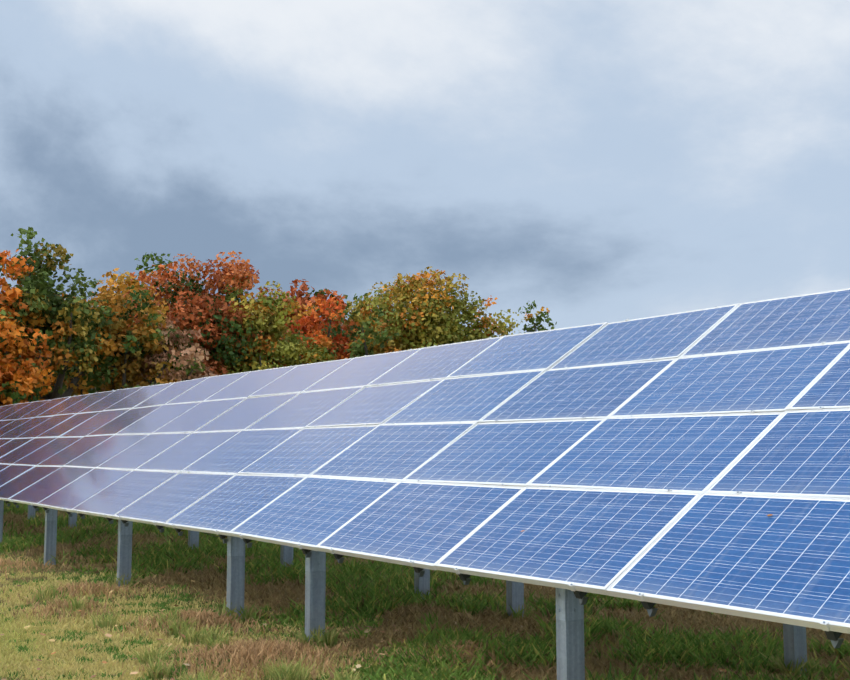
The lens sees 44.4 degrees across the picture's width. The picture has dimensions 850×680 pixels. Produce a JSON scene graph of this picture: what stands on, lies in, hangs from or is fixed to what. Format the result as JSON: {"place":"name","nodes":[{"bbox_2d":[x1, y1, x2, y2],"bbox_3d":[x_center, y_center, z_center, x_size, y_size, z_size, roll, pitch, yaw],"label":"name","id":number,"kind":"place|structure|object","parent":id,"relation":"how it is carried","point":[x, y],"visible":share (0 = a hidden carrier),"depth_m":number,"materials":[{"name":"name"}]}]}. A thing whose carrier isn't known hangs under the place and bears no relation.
{"place":"outdoors","nodes":[
{"label":"outdoors","id":0,"kind":"place"},
{"bbox_2d":[0,501,849,679],"bbox_3d":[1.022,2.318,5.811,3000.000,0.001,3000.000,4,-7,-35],"label":"ground","id":1,"kind":"structure","parent":0,"point":[38,570],"depth_m":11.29,"materials":[{"name":"green plant"}]},
{"bbox_2d":[0,249,41,401],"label":"tree","id":2,"kind":"object","parent":1,"relation":"on","point":[8,295],"visible":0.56,"depth_m":39.08,"materials":[{"name":"orange plant"}]},
{"bbox_2d":[0,302,55,405],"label":"tree","id":3,"kind":"object","parent":1,"relation":"on","point":[15,374],"visible":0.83,"depth_m":38.12,"materials":[{"name":"orange plant"}]},
{"bbox_2d":[0,227,119,400],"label":"tree","id":4,"kind":"object","parent":1,"relation":"on","point":[54,312],"visible":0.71,"depth_m":41.17,"materials":[{"name":"green plant"}]},
{"bbox_2d":[20,284,125,397],"bbox_3d":[-18.693,2.258,51.873,9.460,10.232,8.971,-1,-6,11],"label":"tree","id":5,"kind":"object","parent":1,"relation":"on","point":[62,294],"depth_m":50.09,"materials":[{"name":"green plant"}]},
{"bbox_2d":[48,268,194,396],"bbox_3d":[-13.158,1.678,44.561,6.994,9.852,4.620,4,-7,-35],"label":"tree","id":6,"kind":"object","parent":1,"relation":"on","point":[142,342],"visible":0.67,"depth_m":44.10,"materials":[{"name":"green plant"}]},
{"bbox_2d":[124,382,159,388],"bbox_3d":[-10.896,3.137,40.056,3.248,3.114,3.550,4,-7,-35],"label":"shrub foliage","id":7,"kind":"object","parent":1,"relation":"on","point":[125,385],"visible":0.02,"depth_m":40.06,"materials":[{"name":"green plant"}]},
{"bbox_2d":[87,265,198,393],"bbox_3d":[-16.166,1.931,58.496,10.403,12.338,10.401,4,-7,-35],"label":"tree","id":8,"kind":"object","parent":1,"relation":"on","point":[114,294],"depth_m":57.43,"materials":[{"name":"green plant"}]},
{"bbox_2d":[95,305,217,391],"bbox_3d":[-11.490,2.597,46.116,5.320,8.376,4.354,-2,-6,20],"label":"tree","id":9,"kind":"object","parent":1,"relation":"on","point":[188,356],"visible":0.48,"depth_m":45.30,"materials":[{"name":"brown plant"}]},
{"bbox_2d":[102,251,268,376],"bbox_3d":[-11.467,1.364,50.023,9.424,11.695,8.244,4,-7,-35],"label":"tree","id":10,"kind":"object","parent":1,"relation":"on","point":[208,315],"visible":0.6,"depth_m":49.08,"materials":[{"name":"red plant"}]},
{"bbox_2d":[211,281,335,374],"bbox_3d":[-7.685,2.199,50.629,5.431,10.108,6.916,-3,-7,24],"label":"tree","id":11,"kind":"object","parent":1,"relation":"on","point":[272,327],"visible":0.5,"depth_m":49.74,"materials":[{"name":"green plant"}]},
{"bbox_2d":[255,279,359,358],"bbox_3d":[-7.405,2.394,59.129,8.126,11.587,7.243,4,-7,-35],"label":"tree","id":12,"kind":"object","parent":1,"relation":"on","point":[301,300],"visible":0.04,"depth_m":58.75,"materials":[{"name":"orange plant"}]},
{"bbox_2d":[282,296,373,364],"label":"tree","id":13,"kind":"object","parent":1,"relation":"on","point":[305,329],"visible":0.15,"depth_m":54.13,"materials":[{"name":"orange plant"}]},
{"bbox_2d":[324,307,401,360],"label":"tree","id":14,"kind":"object","parent":1,"relation":"on","point":[360,343],"visible":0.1,"depth_m":52.92,"materials":[{"name":"green plant"}]},
{"bbox_2d":[319,293,413,339],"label":"tree","id":15,"kind":"object","parent":1,"relation":"on","point":[351,315],"depth_m":62.11,"materials":[{"name":"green plant"}]},
{"bbox_2d":[0,526,759,679],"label":"fallen leaves","id":16,"kind":"object","parent":1,"relation":"on","point":[189,665],"visible":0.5,"depth_m":9.03,"materials":[{"name":"brown plant"}]},
{"bbox_2d":[0,500,806,679],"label":"support posts","id":17,"kind":"object","parent":1,"relation":"on","point":[570,635],"visible":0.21,"depth_m":9.03,"materials":[{"name":"metal"}]},
{"bbox_2d":[0,288,849,648],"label":"solar array","id":18,"kind":"object","parent":17,"relation":"on","point":[664,460],"visible":1,"depth_m":8.61,"materials":[{"name":"glass"}]},
{"bbox_2d":[344,266,522,354],"bbox_3d":[0.064,1.995,57.972,8.931,12.061,8.953,4,-7,-35],"label":"tree","id":19,"kind":"object","parent":1,"relation":"on","point":[428,322],"visible":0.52,"depth_m":55.91,"materials":[{"name":"green plant"}]},
{"bbox_2d":[473,295,509,335],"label":"tree","id":20,"kind":"object","parent":1,"relation":"on","point":[489,304],"visible":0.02,"depth_m":59.95,"materials":[{"name":"orange plant"}]},
{"bbox_2d":[518,300,556,332],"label":"tree","id":21,"kind":"object","parent":1,"relation":"on","point":[538,320],"visible":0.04,"depth_m":62.95,"materials":[{"name":"green plant"}]},
{"bbox_2d":[0,0,849,336],"label":"sky","id":22,"kind":"structure","parent":0,"point":[588,161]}
]}

